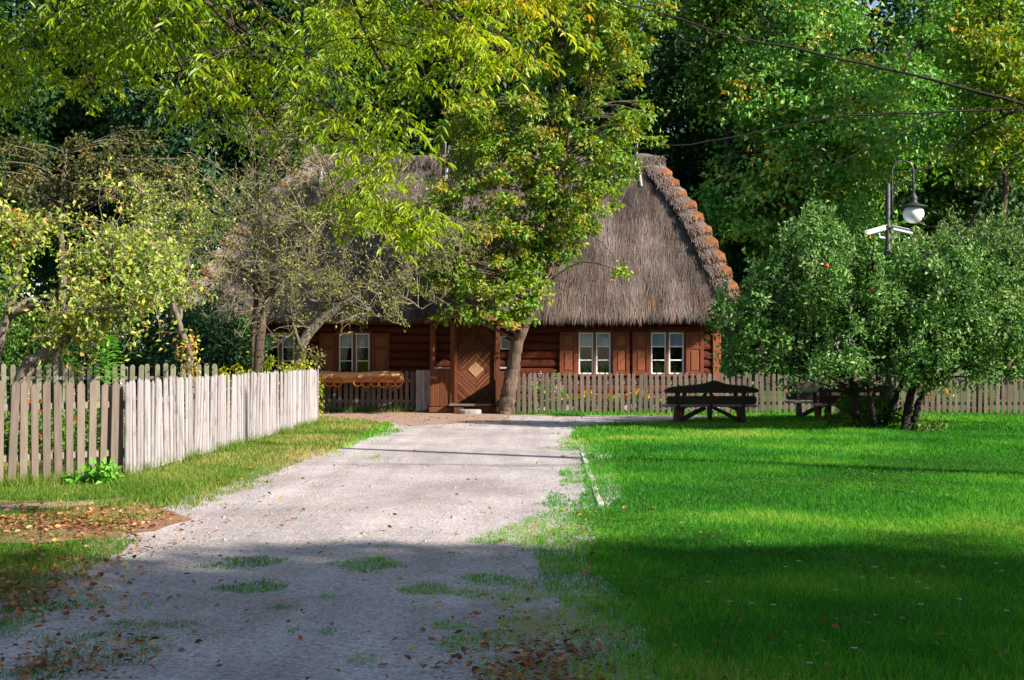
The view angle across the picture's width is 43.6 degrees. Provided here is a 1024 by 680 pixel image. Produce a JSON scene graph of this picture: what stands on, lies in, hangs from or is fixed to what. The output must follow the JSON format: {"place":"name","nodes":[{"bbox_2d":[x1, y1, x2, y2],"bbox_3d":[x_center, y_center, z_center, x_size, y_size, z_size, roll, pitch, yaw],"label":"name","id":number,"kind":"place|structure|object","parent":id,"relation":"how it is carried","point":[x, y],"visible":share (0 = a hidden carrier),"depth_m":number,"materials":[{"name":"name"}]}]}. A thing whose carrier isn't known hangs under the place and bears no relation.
{"place":"outdoors","nodes":[
{"label":"outdoors","id":0,"kind":"place"},
{"bbox_2d":[0,497,128,511],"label":"side track","id":1,"kind":"structure","parent":0,"point":[10,507],"depth_m":13.65,"materials":[{"name":"brown soil"}]},
{"bbox_2d":[0,499,191,542],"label":"leaf strewn track","id":2,"kind":"structure","parent":0,"point":[176,518],"depth_m":11.99,"materials":[{"name":"soil"}]},
{"bbox_2d":[0,413,713,679],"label":"gravel path","id":3,"kind":"structure","parent":0,"point":[523,441],"depth_m":9.42,"materials":[{"name":"grey gravel"}]},
{"bbox_2d":[0,412,1016,679],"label":"fallen leaves","id":4,"kind":"object","parent":3,"relation":"on","point":[524,664],"visible":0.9,"depth_m":7.69,"materials":[{"name":"brown plant"}]},
{"bbox_2d":[4,0,1012,357],"label":"sky","id":5,"kind":"structure","parent":0,"point":[875,3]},
{"bbox_2d":[0,359,1023,679],"bbox_3d":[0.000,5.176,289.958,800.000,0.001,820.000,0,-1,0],"label":"ground","id":6,"kind":"structure","parent":0,"point":[790,561],"depth_m":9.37,"materials":[{"name":"green plant"}]},
{"bbox_2d":[0,288,41,389],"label":"garden bush","id":7,"kind":"object","parent":6,"relation":"on","point":[6,359],"visible":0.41,"depth_m":33.12,"materials":[{"name":"green plant"}]},
{"bbox_2d":[4,390,52,454],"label":"garden weeds","id":8,"kind":"object","parent":6,"relation":"on","point":[6,435],"visible":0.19,"depth_m":20.44,"materials":[{"name":"green plant"}]},
{"bbox_2d":[0,0,72,319],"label":"forest tree","id":9,"kind":"object","parent":6,"relation":"on","point":[19,118],"visible":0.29,"depth_m":47.04,"materials":[{"name":"green plant"}]},
{"bbox_2d":[0,294,84,403],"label":"garden bush","id":10,"kind":"object","parent":6,"relation":"on","point":[40,346],"visible":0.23,"depth_m":35.91,"materials":[{"name":"green plant"}]},
{"bbox_2d":[4,396,87,453],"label":"garden weeds","id":11,"kind":"object","parent":6,"relation":"on","point":[52,435],"visible":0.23,"depth_m":19.80,"materials":[{"name":"green plant"}]},
{"bbox_2d":[0,379,119,482],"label":"picket fence","id":12,"kind":"object","parent":6,"relation":"on","point":[108,404],"visible":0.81,"depth_m":15.93,"materials":[{"name":"wood"}]},
{"bbox_2d":[14,310,132,402],"bbox_3d":[-12.834,0.753,38.050,4.176,3.397,3.037,0,-1,0],"label":"garden bush","id":13,"kind":"object","parent":6,"relation":"on","point":[72,347],"visible":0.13,"depth_m":37.68,"materials":[{"name":"green plant"}]},
{"bbox_2d":[10,0,157,393],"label":"forest tree","id":14,"kind":"object","parent":6,"relation":"on","point":[69,118],"visible":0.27,"depth_m":50.96,"materials":[{"name":"green plant"}]},
{"bbox_2d":[59,456,125,486],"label":"corner weed","id":15,"kind":"object","parent":6,"relation":"on","point":[96,475],"visible":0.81,"depth_m":15.67,"materials":[{"name":"green plant"}]},
{"bbox_2d":[62,389,136,451],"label":"garden weeds","id":16,"kind":"object","parent":6,"relation":"on","point":[97,427],"visible":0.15,"depth_m":20.85,"materials":[{"name":"green plant"}]},
{"bbox_2d":[0,174,213,443],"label":"yellowing fruit tree","id":17,"kind":"object","parent":6,"relation":"on","point":[20,229],"visible":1,"depth_m":22.43,"materials":[{"name":"yellow plant"}]},
{"bbox_2d":[90,334,124,384],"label":"sumac shoot","id":18,"kind":"object","parent":6,"relation":"on","point":[110,355],"visible":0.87,"depth_m":23.99,"materials":[{"name":"green plant"}]},
{"bbox_2d":[1,363,216,418],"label":"picket fence","id":19,"kind":"object","parent":6,"relation":"on","point":[48,377],"visible":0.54,"depth_m":30.94,"materials":[{"name":"grey wood"}]},
{"bbox_2d":[0,120,225,402],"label":"leaved tree","id":20,"kind":"object","parent":6,"relation":"on","point":[65,196],"visible":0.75,"depth_m":34.86,"materials":[{"name":"green plant"}]},
{"bbox_2d":[78,308,185,408],"bbox_3d":[-10.837,0.709,36.955,3.125,3.326,2.884,0,-1,-31],"label":"garden bush","id":21,"kind":"object","parent":6,"relation":"on","point":[144,359],"visible":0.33,"depth_m":36.67,"materials":[{"name":"green plant"}]},
{"bbox_2d":[120,380,162,432],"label":"garden weeds","id":22,"kind":"object","parent":6,"relation":"on","point":[136,412],"visible":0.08,"depth_m":25.90,"materials":[{"name":"green plant"}]},
{"bbox_2d":[62,154,248,422],"bbox_3d":[-8.299,-1.093,29.417,2.966,6.325,3.866,-1,-1,42],"label":"slender fruit tree","id":23,"kind":"object","parent":6,"relation":"on","point":[188,348],"visible":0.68,"depth_m":29.54,"materials":[{"name":"green plant"}]},
{"bbox_2d":[83,1,243,375],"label":"forest tree","id":24,"kind":"object","parent":6,"relation":"on","point":[131,114],"visible":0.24,"depth_m":47.39,"materials":[{"name":"green plant"}]},
{"bbox_2d":[140,280,250,413],"bbox_3d":[-8.441,0.362,34.506,2.803,3.915,2.597,1,-1,-38],"label":"garden bush","id":25,"kind":"object","parent":6,"relation":"on","point":[193,318],"visible":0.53,"depth_m":34.20,"materials":[{"name":"green plant"}]},
{"bbox_2d":[0,404,423,625],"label":"verge grass","id":26,"kind":"structure","parent":6,"relation":"on","point":[307,440],"depth_m":15.36,"materials":[{"name":"green plant"}]},
{"bbox_2d":[118,369,318,474],"bbox_3d":[-4.850,1.330,23.314,0.232,1.516,13.345,0,-1,2],"label":"picket fence","id":27,"kind":"object","parent":6,"relation":"on","point":[299,390],"visible":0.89,"depth_m":20.36,"materials":[{"name":"grey wood"}]},
{"bbox_2d":[216,367,244,419],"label":"yellow shrub","id":28,"kind":"object","parent":6,"relation":"on","point":[225,372],"visible":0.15,"depth_m":30.83,"materials":[{"name":"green plant"}]},
{"bbox_2d":[194,306,273,409],"bbox_3d":[-7.850,0.684,35.462,2.574,3.306,2.568,0,-1,0],"label":"garden bush","id":29,"kind":"object","parent":6,"relation":"on","point":[246,362],"visible":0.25,"depth_m":35.01,"materials":[{"name":"green plant"}]},
{"bbox_2d":[230,348,279,414],"bbox_3d":[-6.170,1.133,31.061,1.466,2.127,1.000,0,-1,0],"label":"yellow shrub","id":30,"kind":"object","parent":6,"relation":"on","point":[249,370],"visible":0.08,"depth_m":31.01,"materials":[{"name":"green plant"}]},
{"bbox_2d":[181,0,357,248],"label":"forest tree","id":31,"kind":"object","parent":6,"relation":"on","point":[281,10],"visible":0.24,"depth_m":49.05,"materials":[{"name":"green plant"}]},
{"bbox_2d":[261,355,302,408],"bbox_3d":[-5.460,1.213,30.809,1.425,1.772,1.093,0,-1,0],"label":"yellow shrub","id":32,"kind":"object","parent":6,"relation":"on","point":[288,367],"visible":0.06,"depth_m":30.87,"materials":[{"name":"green plant"}]},
{"bbox_2d":[178,70,406,406],"bbox_3d":[-5.324,-2.443,31.334,5.593,9.091,5.612,0,-1,0],"label":"old pear tree","id":33,"kind":"object","parent":6,"relation":"on","point":[258,333],"visible":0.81,"depth_m":30.91,"materials":[{"name":"green plant"}]},
{"bbox_2d":[0,0,599,266],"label":"ash tree","id":34,"kind":"object","parent":6,"relation":"on","point":[138,42],"visible":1,"depth_m":9.94,"materials":[{"name":"green plant"}]},
{"bbox_2d":[291,352,324,417],"bbox_3d":[-5.050,1.154,31.024,1.025,1.730,1.049,0,-1,0],"label":"yellow shrub","id":35,"kind":"object","parent":6,"relation":"on","point":[320,387],"visible":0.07,"depth_m":31.06,"materials":[{"name":"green plant"}]},
{"bbox_2d":[320,370,415,410],"bbox_3d":[-4.083,1.546,36.365,2.716,1.406,0.216,0,-1,0],"label":"picket fence","id":36,"kind":"object","parent":6,"relation":"on","point":[370,399],"visible":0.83,"depth_m":36.28,"materials":[{"name":"wood"}]},
{"bbox_2d":[416,370,429,410],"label":"garden gate","id":37,"kind":"structure","parent":36,"relation":"attached to","point":[422,389],"depth_m":35.99,"materials":[{"name":"grey wood"}]},
{"bbox_2d":[262,146,500,369],"bbox_3d":[-3.438,-1.419,31.597,6.343,7.029,3.274,0,-1,0],"label":"leaning apple tree","id":38,"kind":"object","parent":6,"relation":"on","point":[313,327],"visible":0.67,"depth_m":31.62,"materials":[{"name":"green plant"}]},
{"bbox_2d":[309,0,470,155],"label":"forest tree","id":39,"kind":"object","parent":6,"relation":"on","point":[371,77],"visible":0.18,"depth_m":53.85,"materials":[{"name":"green plant"}]},
{"bbox_2d":[318,412,553,424],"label":"dirt forecourt","id":40,"kind":"structure","parent":6,"relation":"on","point":[409,418],"depth_m":33.55,"materials":[{"name":"brown soil"}]},
{"bbox_2d":[457,409,480,413],"bbox_3d":[-1.169,1.978,35.108,0.663,0.150,0.397,0,-1,0],"label":"step stone","id":41,"kind":"object","parent":40,"relation":"on","point":[468,411],"visible":0.72,"depth_m":34.96,"materials":[{"name":"grey stone"}]},
{"bbox_2d":[178,142,740,412],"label":"thatched cottage","id":42,"kind":"structure","parent":6,"relation":"on","point":[657,236],"depth_m":36.91,"materials":[{"name":"plant"}]},
{"bbox_2d":[264,330,297,376],"bbox_3d":[-6.672,0.405,36.908,0.978,1.360,0.200,0,-1,0],"label":"window","id":43,"kind":"structure","parent":42,"relation":"in","point":[286,343],"depth_m":36.89,"materials":[{"name":"white wood"}]},
{"bbox_2d":[342,355,351,371],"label":"potted geranium","id":44,"kind":"object","parent":42,"relation":"on","point":[346,358],"visible":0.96,"depth_m":37.01,"materials":[{"name":"plant"}]},
{"bbox_2d":[336,330,371,371],"bbox_3d":[-4.545,0.405,36.908,1.040,1.360,0.200,0,-1,0],"label":"window","id":45,"kind":"structure","parent":42,"relation":"in","point":[345,339],"depth_m":36.89,"materials":[{"name":"white wood"}]},
{"bbox_2d":[319,371,403,382],"bbox_3d":[-4.294,1.042,35.973,2.511,0.358,0.218,0,-1,-1],"label":"display log","id":46,"kind":"object","parent":42,"relation":"attached to","point":[347,377],"visible":0.83,"depth_m":35.95,"materials":[{"name":"brown wood"}]},
{"bbox_2d":[324,377,332,386],"bbox_3d":[-5.120,1.182,35.844,0.281,0.288,0.042,0,-1,-2],"label":"wicker ring","id":47,"kind":"object","parent":46,"relation":"hanging from","point":[325,381],"visible":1,"depth_m":35.83,"materials":[{"name":"brown wicker"}]},
{"bbox_2d":[333,377,342,387],"bbox_3d":[-4.880,1.182,35.832,0.283,0.297,0.042,0,-1,3],"label":"wicker ring","id":48,"kind":"object","parent":46,"relation":"hanging from","point":[334,380],"visible":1,"depth_m":35.82,"materials":[{"name":"brown wicker"}]},
{"bbox_2d":[353,377,360,386],"bbox_3d":[-4.330,1.182,35.850,0.265,0.268,0.041,0,-1,-2],"label":"wicker ring","id":49,"kind":"object","parent":46,"relation":"hanging from","point":[354,380],"visible":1,"depth_m":35.83,"materials":[{"name":"brown wicker"}]},
{"bbox_2d":[361,377,371,387],"bbox_3d":[-4.080,1.182,35.839,0.310,0.307,0.043,0,-1,0],"label":"wicker ring","id":50,"kind":"object","parent":46,"relation":"hanging from","point":[370,382],"visible":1,"depth_m":35.82,"materials":[{"name":"brown wicker"}]},
{"bbox_2d":[378,377,387,387],"bbox_3d":[-3.610,1.182,35.844,0.304,0.317,0.042,0,-1,-3],"label":"wicker ring","id":51,"kind":"object","parent":46,"relation":"hanging from","point":[380,385],"visible":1,"depth_m":35.83,"materials":[{"name":"brown wicker"}]},
{"bbox_2d":[387,377,396,386],"bbox_3d":[-3.360,1.182,35.833,0.278,0.278,0.041,0,-1,1],"label":"wicker ring","id":52,"kind":"object","parent":46,"relation":"hanging from","point":[388,382],"visible":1,"depth_m":35.82,"materials":[{"name":"brown wicker"}]},
{"bbox_2d":[457,329,493,403],"bbox_3d":[-1.053,0.735,36.927,1.069,2.200,0.144,0,-1,0],"label":"door","id":53,"kind":"structure","parent":42,"relation":"in","point":[475,347],"depth_m":36.92,"materials":[{"name":"brown wood"}]},
{"bbox_2d":[500,336,511,349],"bbox_3d":[-0.160,0.075,36.932,0.361,0.400,0.100,0,-1,0],"label":"window","id":54,"kind":"structure","parent":42,"relation":"in","point":[501,348],"depth_m":36.88,"materials":[{"name":"white paint"}]},
{"bbox_2d":[580,362,591,372],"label":"potted geranium","id":55,"kind":"object","parent":42,"relation":"on","point":[586,370],"visible":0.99,"depth_m":37.03,"materials":[{"name":"plant"}]},
{"bbox_2d":[576,330,612,376],"bbox_3d":[2.380,0.385,36.908,1.077,1.360,0.200,0,-1,0],"label":"window","id":56,"kind":"structure","parent":42,"relation":"in","point":[594,340],"depth_m":36.89,"materials":[{"name":"white wood"}]},
{"bbox_2d":[597,357,607,372],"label":"potted geranium","id":57,"kind":"object","parent":42,"relation":"on","point":[600,368],"visible":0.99,"depth_m":37.01,"materials":[{"name":"plant"}]},
{"bbox_2d":[652,358,663,372],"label":"potted geranium","id":58,"kind":"object","parent":42,"relation":"on","point":[657,365],"visible":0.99,"depth_m":37.01,"materials":[{"name":"plant"}]},
{"bbox_2d":[648,330,686,376],"bbox_3d":[4.477,0.385,36.908,1.102,1.360,0.200,0,-1,0],"label":"window","id":59,"kind":"structure","parent":42,"relation":"in","point":[666,340],"depth_m":36.89,"materials":[{"name":"white wood"}]},
{"bbox_2d":[670,361,679,372],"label":"potted geranium","id":60,"kind":"object","parent":42,"relation":"on","point":[674,366],"visible":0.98,"depth_m":37.02,"materials":[{"name":"plant"}]},
{"bbox_2d":[387,0,565,155],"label":"forest tree","id":61,"kind":"object","parent":6,"relation":"on","point":[505,85],"visible":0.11,"depth_m":53.14,"materials":[{"name":"green plant"}]},
{"bbox_2d":[0,0,1023,387],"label":"wood","id":62,"kind":"object","parent":6,"relation":"on","point":[12,10],"visible":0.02,"depth_m":67.67,"materials":[{"name":"green plant"}]},
{"bbox_2d":[520,371,550,411],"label":"flower bed plant","id":63,"kind":"object","parent":6,"relation":"on","point":[538,393],"visible":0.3,"depth_m":35.87,"materials":[{"name":"green plant"}]},
{"bbox_2d":[396,0,681,413],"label":"linden tree","id":64,"kind":"object","parent":6,"relation":"on","point":[529,244],"visible":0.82,"depth_m":33.96,"materials":[{"name":"green plant"}]},
{"bbox_2d":[532,370,572,411],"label":"flower bed plant","id":65,"kind":"object","parent":6,"relation":"on","point":[561,388],"visible":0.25,"depth_m":35.82,"materials":[{"name":"green plant"}]},
{"bbox_2d":[562,391,597,410],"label":"flower bed plant","id":66,"kind":"object","parent":6,"relation":"on","point":[584,400],"visible":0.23,"depth_m":35.78,"materials":[{"name":"green plant"}]},
{"bbox_2d":[580,450,603,504],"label":"lawn kerb","id":67,"kind":"structure","parent":6,"relation":"on","point":[598,500],"depth_m":16.05,"materials":[{"name":"stone"}]},
{"bbox_2d":[529,0,676,169],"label":"forest tree","id":68,"kind":"object","parent":6,"relation":"on","point":[652,92],"visible":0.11,"depth_m":55.46,"materials":[{"name":"green plant"}]},
{"bbox_2d":[596,387,624,411],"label":"flower bed plant","id":69,"kind":"object","parent":6,"relation":"on","point":[608,405],"visible":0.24,"depth_m":35.77,"materials":[{"name":"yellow plant"}]},
{"bbox_2d":[624,384,654,411],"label":"flower bed plant","id":70,"kind":"object","parent":6,"relation":"on","point":[637,393],"visible":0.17,"depth_m":35.78,"materials":[{"name":"green plant"}]},
{"bbox_2d":[653,393,689,411],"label":"flower bed plant","id":71,"kind":"object","parent":6,"relation":"on","point":[660,405],"visible":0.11,"depth_m":35.90,"materials":[{"name":"green plant"}]},
{"bbox_2d":[640,0,754,264],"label":"forest tree","id":72,"kind":"object","parent":6,"relation":"on","point":[686,175],"visible":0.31,"depth_m":59.30,"materials":[{"name":"green plant"}]},
{"bbox_2d":[663,390,741,417],"bbox_3d":[4.740,1.616,30.932,2.100,0.808,0.792,0,-1,-1],"label":"picnic table","id":73,"kind":"object","parent":6,"relation":"on","point":[682,410],"visible":0.24,"depth_m":30.90,"materials":[{"name":"grey wood"}]},
{"bbox_2d":[662,380,758,423],"bbox_3d":[4.620,1.452,29.911,2.200,1.034,0.786,0,-1,0],"label":"garden bench","id":74,"kind":"object","parent":6,"relation":"on","point":[711,402],"visible":0.97,"depth_m":29.61,"materials":[{"name":"brown wood"}]},
{"bbox_2d":[670,0,781,393],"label":"forest tree","id":75,"kind":"object","parent":6,"relation":"on","point":[710,8],"visible":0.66,"depth_m":53.66,"materials":[{"name":"green plant"}]},
{"bbox_2d":[680,20,810,391],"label":"forest tree","id":76,"kind":"object","parent":6,"relation":"on","point":[738,273],"visible":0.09,"depth_m":56.64,"materials":[{"name":"green plant"}]},
{"bbox_2d":[741,385,759,411],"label":"flower bed plant","id":77,"kind":"object","parent":6,"relation":"on","point":[753,408],"visible":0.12,"depth_m":35.88,"materials":[{"name":"green plant"}]},
{"bbox_2d":[514,372,1023,413],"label":"picket fence","id":78,"kind":"object","parent":6,"relation":"on","point":[976,403],"visible":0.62,"depth_m":34.91,"materials":[{"name":"grey wood"}]},
{"bbox_2d":[557,455,1023,625],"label":"lawn clover","id":79,"kind":"object","parent":6,"relation":"on","point":[778,548],"visible":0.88,"depth_m":11.80,"materials":[{"name":"green plant"}]},
{"bbox_2d":[579,0,1023,252],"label":"bare branched tree","id":80,"kind":"object","parent":6,"relation":"on","point":[1001,98],"visible":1,"depth_m":15.03,"materials":[{"name":"brown plant"}]},
{"bbox_2d":[784,378,866,417],"bbox_3d":[8.025,1.483,32.407,2.200,1.034,0.786,0,-1,6],"label":"garden bench","id":81,"kind":"object","parent":6,"relation":"on","point":[797,396],"visible":0.43,"depth_m":32.69,"materials":[{"name":"brown wood"}]},
{"bbox_2d":[689,0,963,379],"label":"forest tree","id":82,"kind":"object","parent":6,"relation":"on","point":[816,77],"visible":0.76,"depth_m":50.67,"materials":[{"name":"green plant"}]},
{"bbox_2d":[802,389,883,419],"bbox_3d":[8.168,1.621,31.332,2.100,0.808,0.792,0,-1,6],"label":"picnic table","id":83,"kind":"object","parent":6,"relation":"on","point":[818,411],"visible":0.2,"depth_m":31.29,"materials":[{"name":"grey wood"}]},
{"bbox_2d":[814,380,897,421],"bbox_3d":[8.160,1.457,30.312,1.900,1.034,0.786,0,-1,6],"label":"garden bench","id":84,"kind":"object","parent":6,"relation":"on","point":[829,400],"visible":0.31,"depth_m":30.04,"materials":[{"name":"brown wood"}]},
{"bbox_2d":[697,187,1023,430],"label":"apple tree","id":85,"kind":"object","parent":6,"relation":"on","point":[968,326],"visible":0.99,"depth_m":26.77,"materials":[{"name":"green plant"}]},
{"bbox_2d":[823,390,913,428],"bbox_3d":[7.755,1.580,27.831,2.010,1.009,1.307,0,-1,0],"label":"sucker shrub","id":86,"kind":"object","parent":6,"relation":"on","point":[845,416],"visible":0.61,"depth_m":27.62,"materials":[{"name":"green plant"}]},
{"bbox_2d":[862,160,927,419],"bbox_3d":[8.973,-1.130,30.016,1.543,6.200,0.650,0,-1,0],"label":"street lamp","id":87,"kind":"object","parent":6,"relation":"on","point":[913,211],"visible":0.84,"depth_m":29.97,"materials":[{"name":"metal"}]},
{"bbox_2d":[844,0,999,377],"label":"forest tree","id":88,"kind":"object","parent":6,"relation":"on","point":[927,35],"visible":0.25,"depth_m":57.44,"materials":[{"name":"green plant"}]},
{"bbox_2d":[910,414,948,431],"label":"sucker shrub","id":89,"kind":"object","parent":6,"relation":"on","point":[932,426],"visible":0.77,"depth_m":26.73,"materials":[{"name":"green plant"}]},
{"bbox_2d":[923,388,953,411],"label":"flower bed plant","id":90,"kind":"object","parent":6,"relation":"on","point":[946,394],"visible":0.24,"depth_m":35.79,"materials":[{"name":"green plant"}]},
{"bbox_2d":[883,200,1023,383],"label":"apple tree","id":91,"kind":"object","parent":6,"relation":"on","point":[1014,241],"visible":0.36,"depth_m":28.40,"materials":[{"name":"green plant"}]},
{"bbox_2d":[900,47,1023,392],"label":"forest tree","id":92,"kind":"object","parent":6,"relation":"on","point":[992,202],"visible":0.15,"depth_m":55.17,"materials":[{"name":"green plant"}]},
{"bbox_2d":[919,0,1023,399],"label":"forest tree","id":93,"kind":"object","parent":6,"relation":"on","point":[990,39],"visible":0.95,"depth_m":46.53,"materials":[{"name":"green plant"}]},
{"bbox_2d":[965,389,995,411],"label":"flower bed plant","id":94,"kind":"object","parent":6,"relation":"on","point":[983,401],"visible":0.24,"depth_m":35.83,"materials":[{"name":"green plant"}]}
]}

